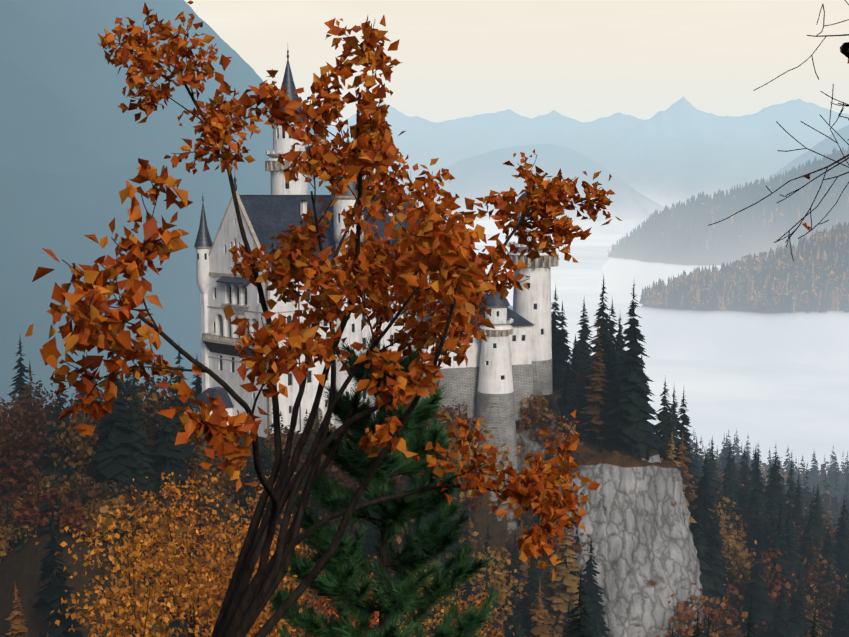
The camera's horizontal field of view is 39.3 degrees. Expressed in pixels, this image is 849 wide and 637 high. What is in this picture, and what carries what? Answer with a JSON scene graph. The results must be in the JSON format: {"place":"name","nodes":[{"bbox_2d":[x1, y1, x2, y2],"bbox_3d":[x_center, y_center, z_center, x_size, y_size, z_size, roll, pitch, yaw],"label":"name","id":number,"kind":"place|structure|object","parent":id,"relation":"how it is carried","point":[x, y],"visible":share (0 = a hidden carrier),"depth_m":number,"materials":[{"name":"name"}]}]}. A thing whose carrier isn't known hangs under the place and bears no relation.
{"place":"outdoors","nodes":[
{"label":"outdoors","id":0,"kind":"place"},
{"bbox_2d":[0,0,512,421],"bbox_3d":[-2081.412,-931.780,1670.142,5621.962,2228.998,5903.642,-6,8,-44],"label":"mountain","id":1,"kind":"structure","parent":0,"point":[76,142],"depth_m":1734.59,"materials":[{"name":"blue stone"}]},
{"bbox_2d":[191,128,553,437],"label":"castle walls","id":2,"kind":"structure","parent":0,"point":[220,260],"depth_m":207.42,"materials":[{"name":"white stone"}]},
{"bbox_2d":[203,281,262,356],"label":"castle timber","id":3,"kind":"object","parent":2,"relation":"attached to","point":[220,348],"visible":0.63,"depth_m":206.61,"materials":[{"name":"wood"}]},
{"bbox_2d":[190,196,533,409],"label":"castle roofs","id":4,"kind":"structure","parent":2,"relation":"on","point":[266,215],"depth_m":208.62,"materials":[{"name":"grey tile"}]},
{"bbox_2d":[202,50,437,429],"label":"roof trim","id":5,"kind":"structure","parent":4,"relation":"attached to","point":[235,180],"depth_m":206.61,"materials":[{"name":"grey stone"}]},
{"bbox_2d":[214,242,515,416],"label":"window panes","id":6,"kind":"structure","parent":2,"relation":"attached to","point":[288,320],"depth_m":207.42,"materials":[{"name":"black glass"}]},
{"bbox_2d":[197,128,542,428],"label":"windows","id":7,"kind":"structure","parent":2,"relation":"in","point":[391,318],"depth_m":209.78,"materials":[{"name":"black glass"}]},
{"bbox_2d":[202,161,558,435],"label":"wall trim","id":8,"kind":"structure","parent":2,"relation":"attached to","point":[552,262],"depth_m":206.54,"materials":[{"name":"grey stone"}]},
{"bbox_2d":[0,232,848,636],"bbox_3d":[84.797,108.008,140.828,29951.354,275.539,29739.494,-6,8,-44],"label":"ground","id":9,"kind":"structure","parent":0,"point":[798,410],"depth_m":1344.54,"materials":[{"name":"white"}]},
{"bbox_2d":[196,115,557,427],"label":"castle towers","id":10,"kind":"structure","parent":9,"relation":"on","point":[498,358],"depth_m":221.25,"materials":[{"name":"white stone"}]},
{"bbox_2d":[194,59,530,305],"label":"conical roofs","id":11,"kind":"structure","parent":10,"relation":"on","point":[203,238],"depth_m":218.08,"materials":[{"name":"grey tile"}]},
{"bbox_2d":[195,121,552,336],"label":"tower cornices","id":12,"kind":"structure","parent":10,"relation":"attached to","point":[337,238],"depth_m":218.32,"materials":[{"name":"grey stone"}]},
{"bbox_2d":[0,294,843,636],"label":"tree trunks","id":13,"kind":"object","parent":9,"relation":"on","point":[596,440],"depth_m":208.34,"materials":[{"name":"brown plant"}]},
{"bbox_2d":[0,361,848,636],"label":"autumn trees","id":14,"kind":"object","parent":13,"relation":"attached to","point":[76,514],"visible":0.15,"depth_m":188.30,"materials":[{"name":"orange plant"}]},
{"bbox_2d":[0,276,848,636],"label":"conifer trees","id":15,"kind":"object","parent":9,"relation":"on","point":[614,418],"visible":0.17,"depth_m":229.41,"materials":[{"name":"green plant"}]},
{"bbox_2d":[25,0,848,636],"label":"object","id":16,"kind":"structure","parent":9,"relation":"on","point":[447,260],"depth_m":8.51,"materials":[{"name":"orange plant"}]},
{"bbox_2d":[265,331,501,636],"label":"pine needles","id":17,"kind":"object","parent":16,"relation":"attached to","point":[403,590],"visible":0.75,"depth_m":9.86,"materials":[{"name":"green plant"}]},
{"bbox_2d":[419,364,533,420],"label":"stone foundation wall","id":18,"kind":"structure","parent":9,"relation":"on","point":[462,386],"depth_m":222.51,"materials":[{"name":"grey stone"}]},
{"bbox_2d":[556,445,704,636],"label":"rock cliff","id":19,"kind":"structure","parent":9,"relation":"on","point":[636,525],"depth_m":219.58,"materials":[{"name":"grey stone"}]},
{"bbox_2d":[598,159,848,293],"bbox_3d":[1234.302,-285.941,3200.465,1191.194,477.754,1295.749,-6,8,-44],"label":"mist","id":20,"kind":"object","parent":9,"relation":"on","point":[620,274],"visible":0.38,"depth_m":3127.95,"materials":[{"name":"white"}]},
{"bbox_2d":[607,145,848,313],"bbox_3d":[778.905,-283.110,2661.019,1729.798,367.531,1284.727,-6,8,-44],"label":"distant forest","id":21,"kind":"object","parent":9,"relation":"on","point":[742,281],"visible":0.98,"depth_m":1904.81,"materials":[{"name":"grey plant"}]},
{"bbox_2d":[627,244,848,366],"bbox_3d":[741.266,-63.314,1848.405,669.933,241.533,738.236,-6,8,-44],"label":"mist","id":22,"kind":"object","parent":9,"relation":"on","point":[774,334],"visible":0.65,"depth_m":1769.47,"materials":[{"name":"white"}]},
{"bbox_2d":[309,101,643,191],"bbox_3d":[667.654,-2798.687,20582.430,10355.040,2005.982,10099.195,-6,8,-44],"label":"mountain","id":23,"kind":"structure","parent":0,"point":[422,141],"depth_m":20348.99,"materials":[{"name":"blue stone"}]},
{"bbox_2d":[475,359,552,503],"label":"castle stone towers","id":24,"kind":"structure","parent":0,"point":[498,414],"depth_m":219.60,"materials":[{"name":"grey stone"}]},
{"bbox_2d":[184,0,848,126],"label":"sky","id":25,"kind":"structure","parent":0,"point":[583,61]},
{"bbox_2d":[404,144,664,233],"bbox_3d":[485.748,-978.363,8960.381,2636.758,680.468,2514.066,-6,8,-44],"label":"mountain","id":26,"kind":"structure","parent":0,"point":[484,174],"depth_m":8674.22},
{"bbox_2d":[588,97,848,209],"bbox_3d":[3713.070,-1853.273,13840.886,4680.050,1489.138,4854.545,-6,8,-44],"label":"mountain massif","id":27,"kind":"structure","parent":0,"point":[682,149],"depth_m":13401.52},
{"bbox_2d":[759,125,848,186],"bbox_3d":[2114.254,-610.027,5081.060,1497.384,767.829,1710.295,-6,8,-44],"label":"ridge","id":28,"kind":"structure","parent":0,"point":[826,146],"depth_m":5179.22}
]}

